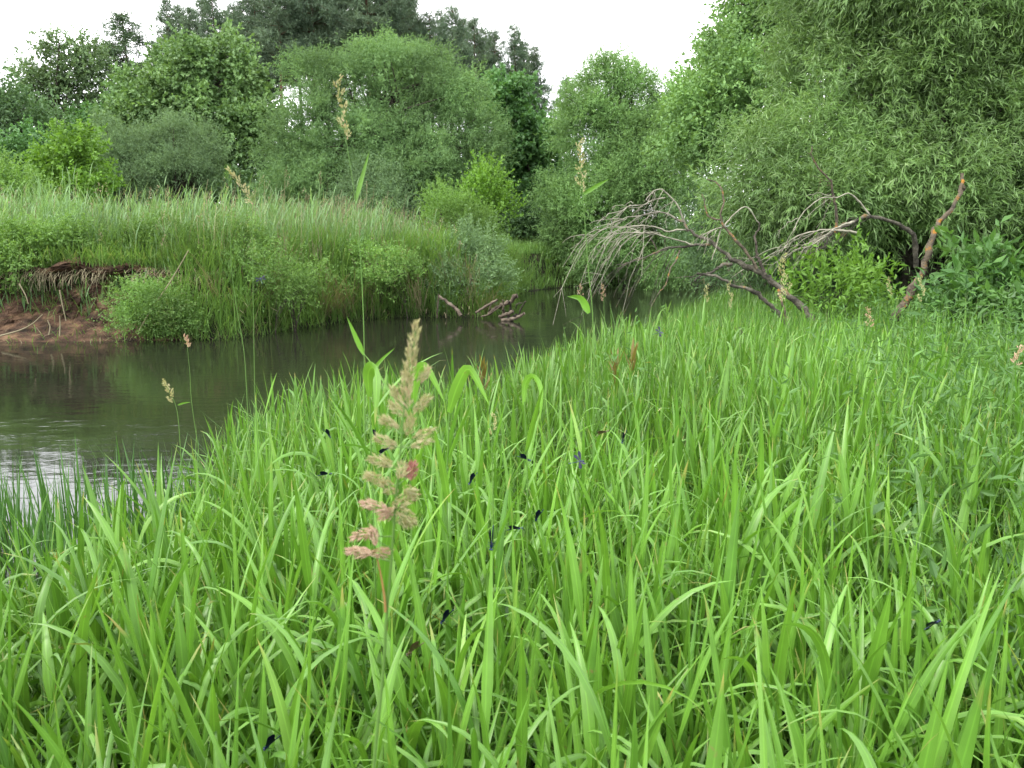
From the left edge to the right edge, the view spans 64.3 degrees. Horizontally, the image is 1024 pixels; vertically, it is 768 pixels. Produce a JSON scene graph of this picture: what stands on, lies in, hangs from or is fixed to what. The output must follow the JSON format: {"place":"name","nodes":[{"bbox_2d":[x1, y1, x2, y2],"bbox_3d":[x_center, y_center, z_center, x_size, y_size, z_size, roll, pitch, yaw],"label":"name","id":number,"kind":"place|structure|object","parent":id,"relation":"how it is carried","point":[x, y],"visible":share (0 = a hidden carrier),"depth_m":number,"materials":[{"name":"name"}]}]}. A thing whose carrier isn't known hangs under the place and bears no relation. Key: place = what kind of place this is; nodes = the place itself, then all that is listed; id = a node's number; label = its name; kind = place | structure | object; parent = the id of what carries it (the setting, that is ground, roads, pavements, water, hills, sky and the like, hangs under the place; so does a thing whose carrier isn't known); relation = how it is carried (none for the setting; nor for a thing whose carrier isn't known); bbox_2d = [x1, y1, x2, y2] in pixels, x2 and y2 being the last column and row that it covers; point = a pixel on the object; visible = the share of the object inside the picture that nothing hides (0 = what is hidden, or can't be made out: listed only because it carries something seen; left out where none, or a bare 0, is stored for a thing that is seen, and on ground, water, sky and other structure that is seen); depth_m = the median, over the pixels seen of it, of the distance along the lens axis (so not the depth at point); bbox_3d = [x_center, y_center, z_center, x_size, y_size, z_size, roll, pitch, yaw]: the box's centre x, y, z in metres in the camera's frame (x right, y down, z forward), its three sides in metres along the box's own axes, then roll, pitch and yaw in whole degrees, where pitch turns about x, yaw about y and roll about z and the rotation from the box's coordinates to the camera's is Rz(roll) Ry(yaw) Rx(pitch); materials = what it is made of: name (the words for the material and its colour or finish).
{"place":"outdoors","nodes":[
{"label":"outdoors","id":0,"kind":"place"},
{"bbox_2d":[0,257,198,341],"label":"earth bank","id":1,"kind":"structure","parent":0,"point":[12,319],"depth_m":14.96,"materials":[{"name":"soil"}]},
{"bbox_2d":[0,314,42,335],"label":"dry stalk","id":2,"kind":"object","parent":1,"relation":"on","point":[20,329],"visible":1,"depth_m":13.95,"materials":[{"name":"plant"}]},
{"bbox_2d":[0,203,122,300],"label":"herb clump","id":3,"kind":"object","parent":1,"relation":"on","point":[8,235],"visible":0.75,"depth_m":15.04,"materials":[{"name":"green plant"}]},
{"bbox_2d":[87,265,212,343],"bbox_3d":[-6.351,-1.286,14.360,2.128,1.620,1.640,0,10,0],"label":"flowering bush","id":4,"kind":"object","parent":1,"relation":"on","point":[125,309],"visible":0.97,"depth_m":14.18,"materials":[{"name":"green plant"}]},
{"bbox_2d":[138,250,188,331],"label":"dry stalk","id":5,"kind":"object","parent":1,"relation":"on","point":[166,287],"visible":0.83,"depth_m":14.11,"materials":[{"name":"plant"}]},
{"bbox_2d":[223,164,256,562],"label":"flowering grass","id":6,"kind":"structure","parent":0,"point":[226,174],"depth_m":2.21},
{"bbox_2d":[0,0,851,227],"label":"sky","id":7,"kind":"structure","parent":0,"point":[561,29],"materials":[{"name":"white"}]},
{"bbox_2d":[0,284,894,606],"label":"water","id":8,"kind":"structure","parent":0,"point":[68,398],"depth_m":11.04,"materials":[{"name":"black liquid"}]},
{"bbox_2d":[0,393,365,739],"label":"sedge leaves","id":9,"kind":"object","parent":8,"relation":"in","point":[47,516],"visible":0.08,"depth_m":4.71,"materials":[{"name":"plant"}]},
{"bbox_2d":[487,294,517,315],"bbox_3d":[-0.203,-1.778,18.282,0.717,0.513,0.125,3,11,18],"label":"drift log","id":10,"kind":"object","parent":8,"relation":"on","point":[513,298],"visible":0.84,"depth_m":18.23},
{"bbox_2d":[501,312,524,320],"bbox_3d":[0.026,-1.452,17.727,0.561,0.256,0.104,4,11,21],"label":"drift log","id":11,"kind":"object","parent":8,"relation":"on","point":[513,318],"visible":0.98,"depth_m":17.71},
{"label":"drift log","id":12,"kind":"object","parent":8,"relation":"in","visible":0},
{"bbox_2d":[498,310,513,317],"bbox_3d":[-0.130,-1.536,17.896,0.394,0.216,0.113,6,12,30],"label":"drift log","id":13,"kind":"object","parent":12,"relation":"on","point":[510,312],"visible":1,"depth_m":17.86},
{"bbox_2d":[488,412,496,597],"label":"flowering grass","id":14,"kind":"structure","parent":0,"point":[494,424],"depth_m":2.08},
{"bbox_2d":[0,283,1023,767],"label":"meadow grass","id":15,"kind":"structure","parent":0,"point":[616,689],"depth_m":1.98,"materials":[{"name":"plant"}]},
{"bbox_2d":[263,734,280,752],"bbox_3d":[-0.417,0.617,1.404,0.019,0.047,0.014,33,22,-38],"label":"damselfly","id":16,"kind":"object","parent":15,"relation":"on","point":[270,740],"visible":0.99,"depth_m":1.40},
{"bbox_2d":[406,641,423,656],"bbox_3d":[-0.189,0.506,1.560,0.019,0.047,0.015,36,21,-38],"label":"damselfly","id":17,"kind":"object","parent":15,"relation":"on","point":[414,645],"visible":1,"depth_m":1.56},
{"bbox_2d":[440,609,453,623],"bbox_3d":[-0.144,0.503,1.767,0.019,0.047,0.014,24,24,-40],"label":"damselfly","id":18,"kind":"object","parent":15,"relation":"on","point":[446,613],"visible":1,"depth_m":1.76},
{"bbox_2d":[476,354,491,410],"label":"young shoot","id":19,"kind":"object","parent":15,"relation":"on","point":[484,369],"visible":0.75,"depth_m":4.46,"materials":[{"name":"plant"}]},
{"bbox_2d":[488,525,495,550],"bbox_3d":[-0.035,0.266,1.398,0.014,0.047,0.019,7,15,9],"label":"damselfly","id":20,"kind":"object","parent":15,"relation":"on","point":[491,544],"visible":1,"depth_m":1.40},
{"bbox_2d":[607,347,625,382],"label":"young shoot","id":21,"kind":"object","parent":15,"relation":"on","point":[613,368],"visible":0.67,"depth_m":4.86,"materials":[{"name":"plant"}]},
{"bbox_2d":[624,338,638,370],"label":"young shoot","id":22,"kind":"object","parent":15,"relation":"on","point":[633,353],"visible":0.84,"depth_m":5.05,"materials":[{"name":"plant"}]},
{"bbox_2d":[658,301,670,335],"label":"young shoot","id":23,"kind":"object","parent":15,"relation":"on","point":[665,314],"visible":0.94,"depth_m":6.41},
{"bbox_2d":[890,173,965,321],"bbox_3d":[4.056,-1.327,7.915,0.801,1.430,0.108,-4,11,-21],"label":"dead pole","id":24,"kind":"object","parent":15,"relation":"on","point":[926,258],"visible":0.81,"depth_m":7.90,"materials":[{"name":"orange wood"}]},
{"bbox_2d":[924,619,940,629],"bbox_3d":[0.890,0.507,1.723,0.047,0.019,0.014,-19,44,-20],"label":"damselfly","id":25,"kind":"object","parent":15,"relation":"on","point":[932,623],"visible":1,"depth_m":1.72},
{"bbox_2d":[74,244,982,767],"bbox_3d":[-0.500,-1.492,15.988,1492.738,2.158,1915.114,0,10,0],"label":"ground","id":26,"kind":"structure","parent":0,"point":[428,314],"depth_m":18.64,"materials":[{"name":"soil"}]},
{"bbox_2d":[0,137,60,210],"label":"young tree","id":27,"kind":"object","parent":26,"relation":"on","point":[14,173],"visible":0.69,"depth_m":23.21,"materials":[{"name":"green plant"}]},
{"bbox_2d":[0,114,74,207],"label":"young tree","id":28,"kind":"object","parent":26,"relation":"on","point":[17,141],"visible":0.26,"depth_m":27.34,"materials":[{"name":"green plant"}]},
{"bbox_2d":[0,65,81,177],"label":"deciduous tree","id":29,"kind":"object","parent":26,"relation":"on","point":[9,102],"visible":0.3,"depth_m":36.34,"materials":[{"name":"green plant"}]},
{"bbox_2d":[1,17,123,134],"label":"airy tree","id":30,"kind":"object","parent":26,"relation":"on","point":[59,79],"visible":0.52,"depth_m":44.02,"materials":[{"name":"green plant"}]},
{"bbox_2d":[16,115,125,220],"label":"young tree","id":31,"kind":"object","parent":26,"relation":"on","point":[71,145],"visible":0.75,"depth_m":25.77,"materials":[{"name":"green plant"}]},
{"bbox_2d":[42,84,132,173],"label":"alder tree","id":32,"kind":"object","parent":26,"relation":"on","point":[81,112],"visible":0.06,"depth_m":39.21,"materials":[{"name":"green plant"}]},
{"bbox_2d":[88,8,156,98],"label":"spruce tree","id":33,"kind":"object","parent":26,"relation":"on","point":[126,36],"visible":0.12,"depth_m":46.73,"materials":[{"name":"plant"}]},
{"bbox_2d":[74,100,179,215],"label":"grey willow","id":34,"kind":"object","parent":26,"relation":"on","point":[120,148],"visible":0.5,"depth_m":32.13,"materials":[{"name":"green plant"}]},
{"bbox_2d":[141,0,184,65],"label":"pine tree","id":35,"kind":"object","parent":26,"relation":"on","point":[166,5],"visible":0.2,"depth_m":56.18,"materials":[{"name":"green plant"}]},
{"bbox_2d":[100,202,239,266],"bbox_3d":[-6.669,-2.848,15.991,2.665,1.421,2.033,-5,11,-24],"label":"herb clump","id":36,"kind":"object","parent":26,"relation":"on","point":[150,225],"visible":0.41,"depth_m":15.78,"materials":[{"name":"green plant"}]},
{"bbox_2d":[162,379,188,567],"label":"flowering grass","id":37,"kind":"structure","parent":26,"relation":"on","point":[168,391],"depth_m":2.65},
{"bbox_2d":[163,2,194,33],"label":"pine tree","id":38,"kind":"object","parent":26,"relation":"on","point":[177,7],"visible":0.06,"depth_m":61.71,"materials":[{"name":"green plant"}]},
{"bbox_2d":[120,97,239,216],"bbox_3d":[-13.120,-8.442,32.519,4.676,6.038,4.863,0,10,0],"label":"grey willow","id":39,"kind":"object","parent":26,"relation":"on","point":[190,156],"visible":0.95,"depth_m":31.95,"materials":[{"name":"green plant"}]},
{"bbox_2d":[79,17,290,202],"bbox_3d":[-15.337,-12.009,38.811,10.077,10.935,6.444,0,10,0],"label":"alder tree","id":40,"kind":"object","parent":26,"relation":"on","point":[175,78],"visible":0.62,"depth_m":37.81,"materials":[{"name":"green plant"}]},
{"bbox_2d":[177,4,200,57],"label":"pine tree","id":41,"kind":"object","parent":26,"relation":"on","point":[190,18],"visible":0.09,"depth_m":59.94,"materials":[{"name":"green plant"}]},
{"bbox_2d":[183,334,204,537],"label":"flowering grass","id":42,"kind":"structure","parent":26,"relation":"on","point":[187,341],"depth_m":2.85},
{"bbox_2d":[191,0,217,37],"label":"pine tree","id":43,"kind":"object","parent":26,"relation":"on","point":[200,11],"visible":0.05,"depth_m":63.53,"materials":[{"name":"green plant"}]},
{"bbox_2d":[194,0,240,91],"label":"pine tree","id":44,"kind":"object","parent":26,"relation":"on","point":[209,7],"visible":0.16,"depth_m":58.13,"materials":[{"name":"green plant"}]},
{"bbox_2d":[0,162,446,315],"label":"reeds","id":45,"kind":"object","parent":26,"relation":"on","point":[46,210],"visible":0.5,"depth_m":17.41,"materials":[{"name":"plant"}]},
{"bbox_2d":[221,2,241,81],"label":"pine tree","id":46,"kind":"object","parent":26,"relation":"on","point":[232,7],"visible":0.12,"depth_m":61.78,"materials":[{"name":"green plant"}]},
{"bbox_2d":[229,0,248,34],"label":"pine tree","id":47,"kind":"object","parent":26,"relation":"on","point":[237,3],"visible":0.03,"depth_m":63.55,"materials":[{"name":"green plant"}]},
{"bbox_2d":[224,166,265,586],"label":"flowering grass","id":48,"kind":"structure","parent":26,"relation":"on","point":[237,182],"depth_m":2.08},
{"bbox_2d":[169,204,340,312],"bbox_3d":[-4.930,-2.375,15.701,3.272,2.276,2.553,0,10,0],"label":"herb clump","id":49,"kind":"object","parent":26,"relation":"on","point":[269,263],"visible":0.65,"depth_m":15.51,"materials":[{"name":"green plant"}]},
{"bbox_2d":[0,170,517,342],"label":"dry reeds","id":50,"kind":"object","parent":26,"relation":"on","point":[210,288],"visible":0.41,"depth_m":17.48,"materials":[{"name":"plant"}]},
{"bbox_2d":[228,0,291,99],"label":"pine tree","id":51,"kind":"object","parent":26,"relation":"on","point":[250,10],"visible":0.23,"depth_m":57.86,"materials":[{"name":"green plant"}]},
{"bbox_2d":[239,0,297,97],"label":"pine tree","id":52,"kind":"object","parent":26,"relation":"on","point":[269,45],"visible":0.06,"depth_m":61.71,"materials":[{"name":"green plant"}]},
{"bbox_2d":[243,0,325,126],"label":"pine tree","id":53,"kind":"object","parent":26,"relation":"on","point":[270,32],"visible":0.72,"depth_m":54.11,"materials":[{"name":"green plant"}]},
{"bbox_2d":[255,249,345,332],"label":"herb clump","id":54,"kind":"object","parent":26,"relation":"on","point":[296,293],"visible":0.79,"depth_m":15.74,"materials":[{"name":"green plant"}]},
{"bbox_2d":[105,227,498,323],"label":"bank herbs","id":55,"kind":"object","parent":26,"relation":"on","point":[292,262],"visible":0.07,"depth_m":17.46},
{"bbox_2d":[261,0,350,64],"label":"pine tree","id":56,"kind":"object","parent":26,"relation":"on","point":[314,9],"visible":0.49,"depth_m":55.55,"materials":[{"name":"green plant"}]},
{"bbox_2d":[72,129,591,238],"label":"undergrowth","id":57,"kind":"object","parent":26,"relation":"on","point":[244,176],"visible":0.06,"depth_m":35.70,"materials":[{"name":"green plant"}]},
{"bbox_2d":[308,0,372,87],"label":"pine tree","id":58,"kind":"object","parent":26,"relation":"on","point":[341,6],"visible":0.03,"depth_m":59.18,"materials":[{"name":"green plant"}]},
{"bbox_2d":[0,208,690,343],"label":"bank grass","id":59,"kind":"structure","parent":26,"relation":"on","point":[520,248],"depth_m":16.68,"materials":[{"name":"plant"}]},
{"bbox_2d":[318,0,409,54],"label":"pine tree","id":60,"kind":"object","parent":26,"relation":"on","point":[365,23],"visible":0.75,"depth_m":53.81,"materials":[{"name":"green plant"}]},
{"bbox_2d":[332,75,395,525],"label":"flowering grass","id":61,"kind":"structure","parent":26,"relation":"on","point":[354,334],"depth_m":2.36,"materials":[{"name":"plant"}]},
{"bbox_2d":[234,19,523,224],"bbox_3d":[-4.896,-9.434,31.186,10.700,8.756,6.741,0,10,0],"label":"round willow","id":62,"kind":"object","parent":26,"relation":"on","point":[374,116],"visible":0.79,"depth_m":30.12,"materials":[{"name":"green plant"}]},
{"bbox_2d":[321,148,436,223],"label":"sallow bush","id":63,"kind":"object","parent":26,"relation":"on","point":[392,182],"visible":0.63,"depth_m":28.14,"materials":[{"name":"green plant"}]},
{"bbox_2d":[329,354,437,632],"bbox_3d":[-0.266,0.541,1.819,0.106,1.218,0.242,8,13,38],"label":"grass shoot","id":64,"kind":"object","parent":26,"relation":"on","point":[372,377],"depth_m":1.74,"materials":[{"name":"plant"}]},
{"bbox_2d":[338,234,429,317],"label":"herb clump","id":65,"kind":"object","parent":26,"relation":"on","point":[382,272],"visible":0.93,"depth_m":18.03,"materials":[{"name":"green plant"}]},
{"bbox_2d":[342,319,436,767],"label":"flowering grass","id":66,"kind":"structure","parent":26,"relation":"on","point":[412,354],"depth_m":0.58,"materials":[{"name":"plant"}]},
{"bbox_2d":[357,0,426,126],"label":"pine tree","id":67,"kind":"object","parent":26,"relation":"on","point":[406,27],"visible":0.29,"depth_m":56.25,"materials":[{"name":"green plant"}]},
{"bbox_2d":[363,353,443,766],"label":"grass shoot","id":68,"kind":"object","parent":26,"relation":"on","point":[414,393],"depth_m":1.77,"materials":[{"name":"plant"}]},
{"bbox_2d":[397,0,425,101],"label":"pine tree","id":69,"kind":"object","parent":26,"relation":"on","point":[415,12],"visible":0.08,"depth_m":58.88,"materials":[{"name":"green plant"}]},
{"bbox_2d":[405,10,443,126],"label":"pine tree","id":70,"kind":"object","parent":26,"relation":"on","point":[430,22],"visible":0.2,"depth_m":56.31,"materials":[{"name":"green plant"}]},
{"bbox_2d":[432,7,455,69],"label":"pine tree","id":71,"kind":"object","parent":26,"relation":"on","point":[440,13],"visible":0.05,"depth_m":62.79,"materials":[{"name":"green plant"}]},
{"bbox_2d":[439,295,461,316],"bbox_3d":[-1.352,-1.718,17.895,0.586,0.473,0.116,4,11,21],"label":"drift stick","id":72,"kind":"object","parent":26,"relation":"on","point":[456,309],"visible":0.94,"depth_m":17.86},
{"bbox_2d":[417,365,489,592],"bbox_3d":[-0.129,0.550,1.787,0.168,1.202,0.083,0,10,0],"label":"grass shoot","id":73,"kind":"object","parent":26,"relation":"on","point":[459,381],"depth_m":1.72,"materials":[{"name":"plant"}]},
{"bbox_2d":[423,3,483,109],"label":"pine tree","id":74,"kind":"object","parent":26,"relation":"on","point":[459,28],"visible":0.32,"depth_m":54.37,"materials":[{"name":"green plant"}]},
{"bbox_2d":[449,16,475,116],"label":"pine tree","id":75,"kind":"object","parent":26,"relation":"on","point":[462,34],"visible":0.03,"depth_m":65.88,"materials":[{"name":"green plant"}]},
{"bbox_2d":[410,171,515,249],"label":"osier bush","id":76,"kind":"object","parent":26,"relation":"on","point":[462,212],"visible":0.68,"depth_m":21.33,"materials":[{"name":"green plant"}]},
{"bbox_2d":[410,145,528,256],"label":"maple sapling","id":77,"kind":"object","parent":26,"relation":"on","point":[484,176],"visible":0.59,"depth_m":22.26,"materials":[{"name":"green plant"}]},
{"bbox_2d":[415,204,525,313],"bbox_3d":[-1.029,-2.915,19.585,2.772,2.767,2.788,0,10,0],"label":"osier bush","id":78,"kind":"object","parent":26,"relation":"on","point":[475,245],"visible":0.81,"depth_m":19.43,"materials":[{"name":"green plant"}]},
{"bbox_2d":[454,15,495,121],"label":"pine tree","id":79,"kind":"object","parent":26,"relation":"on","point":[477,39],"visible":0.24,"depth_m":57.36,"materials":[{"name":"green plant"}]},
{"bbox_2d":[473,27,499,126],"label":"pine tree","id":80,"kind":"object","parent":26,"relation":"on","point":[486,35],"visible":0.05,"depth_m":64.06,"materials":[{"name":"green plant"}]},
{"bbox_2d":[475,299,497,313],"bbox_3d":[-0.564,-1.722,18.078,0.555,0.329,0.079,-4,11,-23],"label":"drift stick","id":81,"kind":"object","parent":26,"relation":"on","point":[485,306],"visible":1,"depth_m":18.05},
{"bbox_2d":[478,28,508,119],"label":"pine tree","id":82,"kind":"object","parent":26,"relation":"on","point":[495,57],"visible":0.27,"depth_m":59.36,"materials":[{"name":"green plant"}]},
{"bbox_2d":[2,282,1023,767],"bbox_3d":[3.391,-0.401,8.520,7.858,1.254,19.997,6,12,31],"label":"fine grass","id":83,"kind":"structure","parent":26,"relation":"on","point":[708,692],"depth_m":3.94,"materials":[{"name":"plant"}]},
{"bbox_2d":[490,22,547,112],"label":"pine tree","id":84,"kind":"object","parent":26,"relation":"on","point":[516,50],"visible":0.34,"depth_m":56.59,"materials":[{"name":"green plant"}]},
{"bbox_2d":[469,62,569,238],"bbox_3d":[0.654,-9.941,35.469,4.710,8.441,6.195,-5,11,-26],"label":"oak tree","id":85,"kind":"object","parent":26,"relation":"on","point":[515,96],"visible":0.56,"depth_m":34.64,"materials":[{"name":"green plant"}]},
{"bbox_2d":[457,186,583,244],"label":"dark shrub","id":86,"kind":"object","parent":26,"relation":"on","point":[520,222],"visible":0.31,"depth_m":32.07,"materials":[{"name":"green plant"}]},
{"bbox_2d":[524,44,554,116],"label":"pine tree","id":87,"kind":"object","parent":26,"relation":"on","point":[535,63],"visible":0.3,"depth_m":58.53,"materials":[{"name":"green plant"}]},
{"bbox_2d":[522,373,566,578],"bbox_3d":[0.102,0.538,2.098,0.118,1.144,0.128,-4,11,-23],"label":"grass shoot","id":88,"kind":"object","parent":26,"relation":"on","point":[525,384],"depth_m":2.04,"materials":[{"name":"plant"}]},
{"bbox_2d":[548,75,580,141],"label":"pine tree","id":89,"kind":"object","parent":26,"relation":"on","point":[563,77],"visible":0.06,"depth_m":55.23,"materials":[{"name":"green plant"}]},
{"bbox_2d":[568,451,585,468],"bbox_3d":[0.149,0.178,1.882,0.038,0.017,0.046,-7,41,-13],"label":"damselfly","id":90,"kind":"object","parent":26,"relation":"on","point":[580,461],"visible":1,"depth_m":1.89},
{"bbox_2d":[567,137,608,499],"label":"flowering grass","id":91,"kind":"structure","parent":26,"relation":"on","point":[584,303],"depth_m":2.89,"materials":[{"name":"plant"}]},
{"bbox_2d":[522,35,739,291],"bbox_3d":[4.574,-7.796,29.577,8.608,9.864,7.123,0,10,0],"label":"river willow","id":92,"kind":"object","parent":26,"relation":"on","point":[619,122],"visible":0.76,"depth_m":29.01,"materials":[{"name":"green plant"}]},
{"bbox_2d":[553,179,815,331],"bbox_3d":[1.779,-1.295,8.482,2.702,1.655,0.930,0,10,0],"label":"dead willow","id":93,"kind":"object","parent":26,"relation":"on","point":[796,302],"visible":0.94,"depth_m":8.47,"materials":[{"name":"grey wood"}]},
{"bbox_2d":[639,0,810,194],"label":"alder tree","id":94,"kind":"object","parent":26,"relation":"on","point":[724,53],"visible":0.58,"depth_m":18.86,"materials":[{"name":"green plant"}]},
{"bbox_2d":[554,263,1023,766],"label":"leafy weeds","id":95,"kind":"object","parent":26,"relation":"on","point":[981,530],"visible":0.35,"depth_m":3.32,"materials":[{"name":"plant"}]},
{"bbox_2d":[641,170,1008,302],"bbox_3d":[5.626,-2.320,14.650,5.704,3.558,9.353,-9,14,-41],"label":"willow","id":96,"kind":"object","parent":26,"relation":"on","point":[754,280],"visible":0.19,"depth_m":16.57,"materials":[{"name":"green plant"}]},
{"bbox_2d":[733,146,918,307],"bbox_3d":[3.772,-1.783,9.392,2.640,1.820,0.593,-3,11,-17],"label":"dead willow","id":97,"kind":"object","parent":26,"relation":"on","point":[837,228],"visible":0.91,"depth_m":9.21,"materials":[{"name":"grey wood"}]},
{"bbox_2d":[749,217,909,330],"bbox_3d":[3.547,-0.937,8.935,1.846,1.794,1.398,0,10,0],"label":"light bush","id":98,"kind":"object","parent":26,"relation":"on","point":[862,286],"visible":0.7,"depth_m":8.95,"materials":[{"name":"green plant"}]},
{"bbox_2d":[670,0,1023,301],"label":"willow","id":99,"kind":"object","parent":26,"relation":"on","point":[916,118],"visible":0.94,"depth_m":10.76,"materials":[{"name":"green plant"}]},
{"bbox_2d":[911,214,1023,351],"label":"broadleaf bush","id":100,"kind":"object","parent":26,"relation":"on","point":[985,258],"visible":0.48,"depth_m":7.38,"materials":[{"name":"green plant"}]},
{"bbox_2d":[577,283,585,370],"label":"flowering grass","id":101,"kind":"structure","parent":0,"point":[580,287],"depth_m":5.42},
{"bbox_2d":[726,280,732,323],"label":"flowering grass","id":102,"kind":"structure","parent":0,"point":[730,299],"depth_m":6.18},
{"bbox_2d":[777,253,791,350],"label":"flowering grass","id":103,"kind":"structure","parent":0,"point":[784,283],"depth_m":6.57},
{"bbox_2d":[865,306,873,364],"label":"flowering grass","id":104,"kind":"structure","parent":0,"point":[869,316],"depth_m":5.61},
{"bbox_2d":[917,275,925,363],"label":"flowering grass","id":105,"kind":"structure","parent":0,"point":[920,305],"depth_m":5.98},
{"bbox_2d":[996,345,1023,551],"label":"flowering grass","id":106,"kind":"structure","parent":0,"point":[1018,352],"depth_m":2.65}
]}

